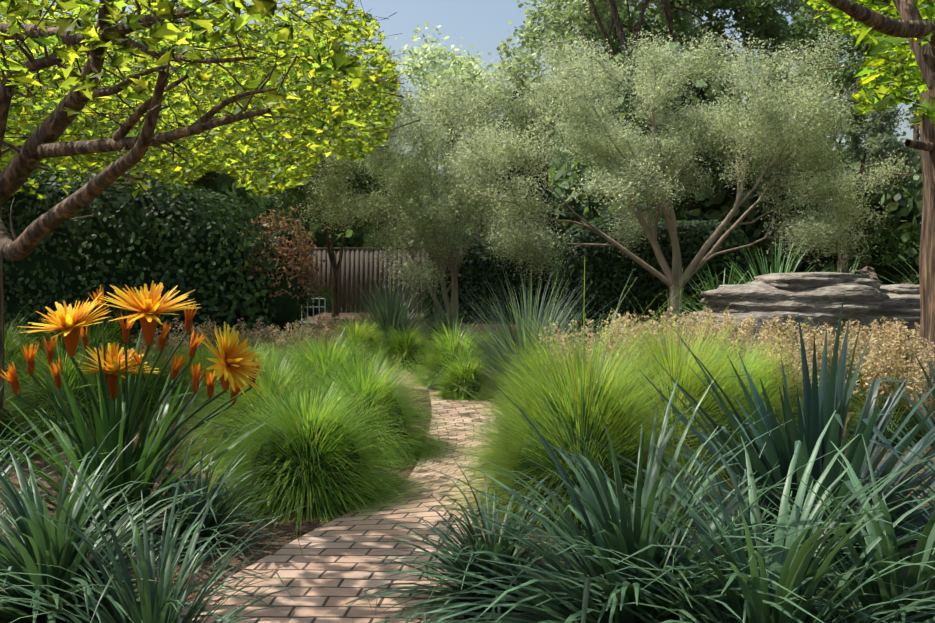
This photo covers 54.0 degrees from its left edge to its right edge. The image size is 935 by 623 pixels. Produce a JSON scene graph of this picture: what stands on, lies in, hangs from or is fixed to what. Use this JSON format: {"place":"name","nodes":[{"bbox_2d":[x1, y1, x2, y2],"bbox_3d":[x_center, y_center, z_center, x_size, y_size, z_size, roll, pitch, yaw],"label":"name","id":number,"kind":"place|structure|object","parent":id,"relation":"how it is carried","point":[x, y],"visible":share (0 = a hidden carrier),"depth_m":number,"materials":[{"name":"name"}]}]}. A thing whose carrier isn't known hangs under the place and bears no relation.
{"place":"outdoors","nodes":[
{"label":"outdoors","id":0,"kind":"place"},
{"bbox_2d":[178,365,507,622],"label":"path","id":1,"kind":"structure","parent":0,"point":[332,565],"depth_m":4.53,"materials":[{"name":"brick"}]},
{"bbox_2d":[310,267,465,350],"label":"blue grass","id":2,"kind":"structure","parent":0,"point":[392,316],"depth_m":15.53,"materials":[{"name":"green plant"}]},
{"bbox_2d":[0,0,919,255],"label":"sky","id":3,"kind":"structure","parent":0,"point":[482,24],"materials":[{"name":"blue"}]},
{"bbox_2d":[0,266,934,622],"bbox_3d":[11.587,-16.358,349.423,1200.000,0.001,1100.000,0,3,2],"label":"ground","id":4,"kind":"structure","parent":0,"point":[290,528],"depth_m":5.63,"materials":[{"name":"brown soil"}]},
{"bbox_2d":[0,334,73,466],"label":"grass","id":5,"kind":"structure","parent":4,"relation":"on","point":[7,420],"depth_m":7.20,"materials":[{"name":"green plant"}]},
{"bbox_2d":[4,293,90,404],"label":"grass","id":6,"kind":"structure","parent":4,"relation":"on","point":[9,342],"depth_m":10.01,"materials":[{"name":"green plant"}]},
{"bbox_2d":[0,385,125,540],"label":"strappy-leaved plant","id":7,"kind":"object","parent":4,"relation":"on","point":[4,509],"visible":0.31,"depth_m":4.64,"materials":[{"name":"green plant"}]},
{"bbox_2d":[22,309,140,373],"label":"grass","id":8,"kind":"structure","parent":4,"relation":"on","point":[89,335],"depth_m":11.16,"materials":[{"name":"green plant"}]},
{"bbox_2d":[3,321,173,440],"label":"grass","id":9,"kind":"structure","parent":4,"relation":"on","point":[73,377],"depth_m":8.05,"materials":[{"name":"green plant"}]},
{"bbox_2d":[0,21,242,216],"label":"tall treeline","id":10,"kind":"object","parent":4,"relation":"on","point":[219,180],"depth_m":29.92,"materials":[{"name":"green plant"}]},
{"bbox_2d":[40,0,222,83],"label":"tree","id":11,"kind":"object","parent":4,"relation":"on","point":[175,5],"visible":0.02,"depth_m":41.24,"materials":[{"name":"green plant"}]},
{"bbox_2d":[46,318,218,423],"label":"grass","id":12,"kind":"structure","parent":4,"relation":"on","point":[158,386],"depth_m":8.94,"materials":[{"name":"green plant"}]},
{"bbox_2d":[0,412,278,622],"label":"strappy-leaved plant","id":13,"kind":"object","parent":4,"relation":"on","point":[39,539],"visible":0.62,"depth_m":3.55,"materials":[{"name":"green plant"}]},
{"bbox_2d":[0,280,286,542],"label":"orange flower","id":14,"kind":"object","parent":4,"relation":"on","point":[231,364],"visible":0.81,"depth_m":4.79,"materials":[{"name":"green plant"}]},
{"bbox_2d":[1,164,308,364],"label":"hedge","id":15,"kind":"object","parent":4,"relation":"on","point":[121,238],"visible":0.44,"depth_m":11.66,"materials":[{"name":"green plant"}]},
{"bbox_2d":[128,318,184,379],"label":"plume grass","id":16,"kind":"object","parent":4,"relation":"on","point":[155,340],"depth_m":10.68,"materials":[{"name":"beige plant"}]},
{"bbox_2d":[0,435,340,622],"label":"strappy-leaved plant","id":17,"kind":"object","parent":4,"relation":"on","point":[157,606],"visible":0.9,"depth_m":3.25,"materials":[{"name":"green plant"}]},
{"bbox_2d":[103,439,283,566],"bbox_3d":[-1.458,0.958,4.791,0.996,0.544,1.055,-1,3,-19],"label":"strappy-leaved plant","id":18,"kind":"object","parent":4,"relation":"on","point":[214,519],"visible":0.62,"depth_m":4.76,"materials":[{"name":"green plant"}]},
{"bbox_2d":[166,315,230,356],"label":"plume grass","id":19,"kind":"object","parent":4,"relation":"on","point":[209,324],"depth_m":10.87,"materials":[{"name":"beige plant"}]},
{"bbox_2d":[151,331,257,405],"bbox_3d":[-2.832,0.572,10.040,1.844,0.779,1.861,1,3,19],"label":"grass mound","id":20,"kind":"object","parent":4,"relation":"on","point":[204,353],"depth_m":9.75,"materials":[{"name":"green plant"}]},
{"bbox_2d":[0,0,419,427],"bbox_3d":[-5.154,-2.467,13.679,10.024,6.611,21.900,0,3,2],"label":"tree","id":21,"kind":"object","parent":4,"relation":"on","point":[120,146],"visible":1,"depth_m":7.26,"materials":[{"name":"green plant"}]},
{"bbox_2d":[167,322,306,424],"bbox_3d":[-2.181,0.550,9.056,1.930,0.924,1.942,0,3,2],"label":"grass mound","id":22,"kind":"object","parent":4,"relation":"on","point":[218,384],"depth_m":8.82,"materials":[{"name":"green plant"}]},
{"bbox_2d":[209,317,270,358],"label":"plume grass","id":23,"kind":"object","parent":4,"relation":"on","point":[251,335],"depth_m":10.88,"materials":[{"name":"beige plant"}]},
{"bbox_2d":[140,341,381,478],"bbox_3d":[-1.548,0.623,6.935,2.384,0.994,2.190,0,3,2],"label":"grass mound","id":24,"kind":"object","parent":4,"relation":"on","point":[252,391],"depth_m":6.79,"materials":[{"name":"green plant"}]},
{"bbox_2d":[192,15,354,165],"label":"tree","id":25,"kind":"object","parent":4,"relation":"on","point":[260,55],"visible":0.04,"depth_m":42.18,"materials":[{"name":"green plant"}]},
{"bbox_2d":[240,318,318,368],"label":"plume grass","id":26,"kind":"object","parent":4,"relation":"on","point":[275,336],"depth_m":10.64,"materials":[{"name":"beige plant"}]},
{"bbox_2d":[240,205,325,332],"bbox_3d":[-2.688,-0.564,12.634,1.509,1.776,1.751,0,3,2],"label":"shrub","id":27,"kind":"object","parent":4,"relation":"on","point":[294,287],"visible":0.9,"depth_m":12.22,"materials":[{"name":"brown plant"}]},
{"bbox_2d":[192,139,415,297],"bbox_3d":[-20.213,-3.109,37.522,36.161,8.648,15.305,0,3,2],"label":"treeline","id":28,"kind":"object","parent":4,"relation":"on","point":[320,238],"visible":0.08,"depth_m":32.97,"materials":[{"name":"green plant"}]},
{"bbox_2d":[284,282,334,330],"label":"green shrub","id":29,"kind":"object","parent":4,"relation":"on","point":[328,298],"visible":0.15,"depth_m":16.68,"materials":[{"name":"green plant"}]},
{"bbox_2d":[296,298,325,340],"bbox_3d":[-2.760,0.198,16.196,0.442,0.860,0.422,0,3,2],"label":"white chair","id":30,"kind":"object","parent":4,"relation":"on","point":[313,306],"visible":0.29,"depth_m":16.37,"materials":[{"name":"metal"}]},
{"bbox_2d":[176,353,465,537],"bbox_3d":[-0.983,0.730,5.845,1.975,0.892,1.868,2,4,39],"label":"grass mound","id":31,"kind":"object","parent":4,"relation":"on","point":[303,451],"depth_m":5.58,"materials":[{"name":"green plant"}]},
{"bbox_2d":[250,103,402,319],"bbox_3d":[-3.340,-2.818,24.419,4.732,6.069,3.676,-2,4,-39],"label":"tree","id":32,"kind":"object","parent":4,"relation":"on","point":[303,193],"visible":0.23,"depth_m":24.10,"materials":[{"name":"green plant"}]},
{"bbox_2d":[292,313,373,370],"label":"plume grass","id":33,"kind":"object","parent":4,"relation":"on","point":[325,329],"depth_m":11.56,"materials":[{"name":"beige plant"}]},
{"bbox_2d":[258,308,429,420],"bbox_3d":[-1.325,0.457,8.834,2.379,1.132,2.464,0,3,2],"label":"grass mound","id":34,"kind":"object","parent":4,"relation":"on","point":[331,353],"depth_m":8.70,"materials":[{"name":"green plant"}]},
{"bbox_2d":[312,311,394,367],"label":"grass mound","id":35,"kind":"object","parent":4,"relation":"on","point":[359,331],"depth_m":13.42,"materials":[{"name":"green plant"}]},
{"bbox_2d":[245,341,474,468],"bbox_3d":[-0.826,0.671,7.199,2.144,0.872,2.152,0,3,2],"label":"grass mound","id":36,"kind":"object","parent":4,"relation":"on","point":[363,379],"depth_m":7.00,"materials":[{"name":"green plant"}]},
{"bbox_2d":[306,248,433,313],"bbox_3d":[-2.916,-0.911,27.146,4.518,1.960,0.160,0,3,2],"label":"fence","id":37,"kind":"object","parent":4,"relation":"on","point":[359,258],"visible":0.33,"depth_m":27.08,"materials":[{"name":"brown wood"}]},
{"bbox_2d":[369,152,432,247],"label":"tree","id":38,"kind":"object","parent":4,"relation":"on","point":[419,191],"depth_m":51.78,"materials":[{"name":"green plant"}]},
{"bbox_2d":[367,318,436,371],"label":"grass mound","id":39,"kind":"object","parent":4,"relation":"on","point":[406,345],"depth_m":12.70,"materials":[{"name":"green plant"}]},
{"bbox_2d":[288,57,568,331],"bbox_3d":[-0.948,-2.334,19.166,4.012,5.666,6.145,-2,4,-39],"label":"olive tree","id":40,"kind":"object","parent":4,"relation":"on","point":[406,182],"visible":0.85,"depth_m":18.30,"materials":[{"name":"green plant"}]},
{"bbox_2d":[386,306,502,390],"bbox_3d":[-0.102,0.419,11.203,2.048,0.967,2.151,0,3,2],"label":"grass mound","id":41,"kind":"object","parent":4,"relation":"on","point":[441,357],"depth_m":11.04,"materials":[{"name":"green plant"}]},
{"bbox_2d":[411,302,478,340],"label":"blue grass","id":42,"kind":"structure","parent":4,"relation":"on","point":[446,323],"depth_m":17.45,"materials":[{"name":"green plant"}]},
{"bbox_2d":[391,22,511,228],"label":"eucalyptus tree","id":43,"kind":"object","parent":4,"relation":"on","point":[452,62],"visible":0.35,"depth_m":45.27,"materials":[{"name":"green plant"}]},
{"bbox_2d":[326,460,589,622],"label":"strappy-leaved plant","id":44,"kind":"object","parent":4,"relation":"on","point":[495,545],"visible":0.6,"depth_m":3.83,"materials":[{"name":"green plant"}]},
{"bbox_2d":[412,341,503,401],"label":"grass mound","id":45,"kind":"object","parent":4,"relation":"on","point":[459,375],"depth_m":9.94,"materials":[{"name":"green plant"}]},
{"bbox_2d":[423,230,562,323],"bbox_3d":[0.806,0.128,24.011,3.903,4.553,3.254,0,3,2],"label":"hedge","id":46,"kind":"object","parent":4,"relation":"on","point":[472,270],"visible":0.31,"depth_m":22.53,"materials":[{"name":"green plant"}]},
{"bbox_2d":[469,324,517,366],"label":"grass mound","id":47,"kind":"object","parent":4,"relation":"on","point":[490,333],"depth_m":13.22,"materials":[{"name":"green plant"}]},
{"bbox_2d":[395,263,623,404],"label":"blue grass","id":48,"kind":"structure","parent":4,"relation":"on","point":[506,337],"depth_m":10.20,"materials":[{"name":"green plant"}]},
{"bbox_2d":[476,91,558,241],"bbox_3d":[1.594,-3.612,29.809,3.037,7.084,3.010,0,3,2],"label":"dark conifer tree","id":49,"kind":"object","parent":4,"relation":"on","point":[549,193],"visible":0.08,"depth_m":29.03,"materials":[{"name":"green plant"}]},
{"bbox_2d":[468,326,587,413],"bbox_3d":[0.897,0.574,9.183,2.004,0.863,1.801,0,3,2],"label":"grass mound","id":50,"kind":"object","parent":4,"relation":"on","point":[534,364],"depth_m":9.18,"materials":[{"name":"green plant"}]},
{"bbox_2d":[330,260,776,552],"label":"grass","id":51,"kind":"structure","parent":4,"relation":"on","point":[579,400],"depth_m":5.32,"materials":[{"name":"green plant"}]},
{"bbox_2d":[240,83,916,279],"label":"treeline","id":52,"kind":"object","parent":4,"relation":"on","point":[868,266],"depth_m":79.43,"materials":[{"name":"green plant"}]},
{"bbox_2d":[533,316,636,391],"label":"flowering shrub","id":53,"kind":"object","parent":4,"relation":"on","point":[569,341],"depth_m":7.72,"materials":[{"name":"beige plant"}]},
{"bbox_2d":[507,0,675,90],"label":"tall tree","id":54,"kind":"object","parent":4,"relation":"on","point":[581,14],"visible":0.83,"depth_m":43.03,"materials":[{"name":"green plant"}]},
{"bbox_2d":[482,0,753,142],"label":"tall tree","id":55,"kind":"object","parent":4,"relation":"on","point":[686,23],"visible":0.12,"depth_m":55.90,"materials":[{"name":"green plant"}]},
{"bbox_2d":[581,309,683,395],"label":"flowering shrub","id":56,"kind":"object","parent":4,"relation":"on","point":[635,328],"depth_m":8.16,"materials":[{"name":"beige plant"}]},
{"bbox_2d":[358,378,911,622],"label":"strappy-leaved plant","id":57,"kind":"object","parent":4,"relation":"on","point":[641,529],"visible":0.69,"depth_m":3.30,"materials":[{"name":"green plant"}]},
{"bbox_2d":[551,218,756,337],"bbox_3d":[3.882,0.379,19.408,4.180,4.741,2.619,0,3,2],"label":"hedge","id":58,"kind":"object","parent":4,"relation":"on","point":[611,271],"visible":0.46,"depth_m":18.24,"materials":[{"name":"green plant"}]},
{"bbox_2d":[467,269,858,490],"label":"grass","id":59,"kind":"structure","parent":4,"relation":"on","point":[688,376],"depth_m":6.45,"materials":[{"name":"green plant"}]},
{"bbox_2d":[407,13,919,330],"bbox_3d":[3.653,-2.336,16.430,9.254,5.872,5.103,0,3,2],"label":"olive tree","id":60,"kind":"object","parent":4,"relation":"on","point":[632,167],"visible":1,"depth_m":16.15,"materials":[{"name":"green plant"}]},
{"bbox_2d":[627,307,725,360],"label":"flowering shrub","id":61,"kind":"object","parent":4,"relation":"on","point":[683,327],"depth_m":8.88,"materials":[{"name":"beige plant"}]},
{"bbox_2d":[462,41,922,284],"bbox_3d":[17.898,-5.323,37.223,38.062,11.998,16.970,0,3,2],"label":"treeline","id":62,"kind":"object","parent":4,"relation":"on","point":[903,209],"visible":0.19,"depth_m":33.60,"materials":[{"name":"green plant"}]},
{"bbox_2d":[480,410,934,622],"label":"strappy-leaved plant","id":63,"kind":"object","parent":4,"relation":"on","point":[794,572],"visible":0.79,"depth_m":3.00,"materials":[{"name":"green plant"}]},
{"bbox_2d":[677,306,757,369],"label":"flowering shrub","id":64,"kind":"object","parent":4,"relation":"on","point":[726,323],"depth_m":9.34,"materials":[{"name":"beige plant"}]},
{"bbox_2d":[548,0,932,151],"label":"dark tree","id":65,"kind":"object","parent":4,"relation":"on","point":[753,18],"visible":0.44,"depth_m":49.90,"materials":[{"name":"green plant"}]},
{"bbox_2d":[624,432,857,601],"bbox_3d":[1.113,0.900,3.980,1.308,0.742,1.497,0,3,2],"label":"strappy-leaved plant","id":66,"kind":"object","parent":4,"relation":"on","point":[739,520],"visible":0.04,"depth_m":3.99,"materials":[{"name":"green plant"}]},
{"bbox_2d":[606,0,881,136],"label":"tree","id":67,"kind":"object","parent":4,"relation":"on","point":[785,5],"depth_m":80.80,"materials":[{"name":"green plant"}]},
{"bbox_2d":[579,292,934,571],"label":"flax plant","id":68,"kind":"object","parent":4,"relation":"on","point":[824,402],"visible":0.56,"depth_m":4.20,"materials":[{"name":"green plant"}]},
{"bbox_2d":[729,315,798,389],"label":"flowering shrub","id":69,"kind":"object","parent":4,"relation":"on","point":[770,328],"depth_m":9.58,"materials":[{"name":"beige plant"}]},
{"bbox_2d":[726,330,859,451],"bbox_3d":[2.653,0.621,7.631,1.698,0.928,1.757,0,3,2],"label":"flowering shrub","id":70,"kind":"object","parent":4,"relation":"on","point":[794,365],"depth_m":7.51,"materials":[{"name":"beige plant"}]},
{"bbox_2d":[679,272,920,386],"bbox_3d":[4.514,0.236,11.358,3.740,1.442,2.177,0,3,2],"label":"ledge rock","id":71,"kind":"object","parent":4,"relation":"on","point":[817,296],"visible":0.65,"depth_m":10.74,"materials":[{"name":"grey stone"}]},
{"bbox_2d":[672,435,934,622],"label":"strappy-leaved plant","id":72,"kind":"object","parent":4,"relation":"on","point":[910,576],"visible":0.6,"depth_m":3.12,"materials":[{"name":"green plant"}]},
{"bbox_2d":[752,312,867,401],"bbox_3d":[3.493,0.487,9.764,2.029,0.978,1.903,2,4,39],"label":"flowering shrub","id":73,"kind":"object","parent":4,"relation":"on","point":[810,347],"depth_m":9.55,"materials":[{"name":"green plant"}]},
{"bbox_2d":[780,317,864,411],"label":"flowering shrub","id":74,"kind":"object","parent":4,"relation":"on","point":[831,338],"depth_m":9.27,"materials":[{"name":"beige plant"}]},
{"bbox_2d":[724,84,921,272],"bbox_3d":[11.983,-3.761,30.049,8.268,7.384,5.242,-1,3,-20],"label":"tree","id":75,"kind":"object","parent":4,"relation":"on","point":[881,136],"visible":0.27,"depth_m":29.50,"materials":[{"name":"green plant"}]},
{"bbox_2d":[799,0,926,163],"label":"tree","id":76,"kind":"object","parent":4,"relation":"on","point":[859,50],"visible":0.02,"depth_m":55.50,"materials":[{"name":"green plant"}]},
{"bbox_2d":[796,0,934,420],"bbox_3d":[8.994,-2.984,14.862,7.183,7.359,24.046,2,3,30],"label":"tree","id":77,"kind":"object","parent":4,"relation":"on","point":[912,22],"visible":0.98,"depth_m":8.33,"materials":[{"name":"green plant"}]},
{"bbox_2d":[845,316,912,406],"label":"flowering shrub","id":78,"kind":"object","parent":4,"relation":"on","point":[887,335],"depth_m":9.54,"materials":[{"name":"beige plant"}]},
{"bbox_2d":[838,327,934,451],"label":"flowering shrub","id":79,"kind":"object","parent":4,"relation":"on","point":[878,365],"depth_m":7.51,"materials":[{"name":"beige plant"}]},
{"bbox_2d":[855,221,920,284],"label":"shrub","id":80,"kind":"object","parent":4,"relation":"on","point":[892,245],"visible":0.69,"depth_m":34.34,"materials":[{"name":"green plant"}]},
{"bbox_2d":[845,353,934,499],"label":"flax plant","id":81,"kind":"object","parent":4,"relation":"on","point":[928,425],"visible":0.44,"depth_m":5.46,"materials":[{"name":"green plant"}]},
{"bbox_2d":[846,395,934,565],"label":"spiky plant","id":82,"kind":"object","parent":4,"relation":"on","point":[923,518],"visible":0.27,"depth_m":4.03,"materials":[{"name":"green plant"}]},
{"bbox_2d":[885,321,919,378],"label":"flowering shrub","id":83,"kind":"object","parent":4,"relation":"on","point":[911,346],"depth_m":9.32,"materials":[{"name":"beige plant"}]},
{"bbox_2d":[408,341,658,484],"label":"grass","id":84,"kind":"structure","parent":0,"point":[504,424],"depth_m":6.50,"materials":[{"name":"green plant"}]},
{"bbox_2d":[668,321,858,448],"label":"grass","id":85,"kind":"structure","parent":0,"point":[765,374],"depth_m":7.21,"materials":[{"name":"green plant"}]},
{"bbox_3d":[4.475,0.449,13.356,1.755,0.687,1.611,0,3,2],"label":"ground bed","id":86,"kind":"object","parent":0,"visible":0},
{"bbox_2d":[679,236,851,305],"bbox_3d":[4.538,-0.455,13.495,2.620,1.378,2.711,2,3,30],"label":"strap plant","id":87,"kind":"object","parent":86,"relation":"on","point":[778,268],"visible":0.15,"depth_m":13.44,"materials":[{"name":"green plant"}]},
{"bbox_3d":[5.582,0.444,13.844,1.705,0.647,1.627,0,3,2],"label":"ground bed","id":88,"kind":"object","parent":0,"visible":0},
{"bbox_2d":[793,252,883,284],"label":"strap plant","id":89,"kind":"object","parent":88,"relation":"on","point":[846,267],"visible":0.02,"depth_m":13.69,"materials":[{"name":"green plant"}]},
{"bbox_3d":[6.447,0.512,12.311,1.772,0.669,1.622,0,3,2],"label":"ground bed","id":90,"kind":"object","parent":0,"visible":0},
{"bbox_2d":[876,255,919,284],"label":"strap plant","id":91,"kind":"object","parent":90,"relation":"on","point":[904,275],"visible":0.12,"depth_m":12.61,"materials":[{"name":"green plant"}]},
{"bbox_3d":[3.518,0.517,12.978,1.865,0.591,1.617,0,3,2],"label":"ground bed","id":92,"kind":"object","parent":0,"visible":0},
{"bbox_2d":[661,263,747,314],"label":"strap plant","id":93,"kind":"object","parent":92,"relation":"on","point":[710,288],"visible":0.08,"depth_m":12.92,"materials":[{"name":"green plant"}]}
]}

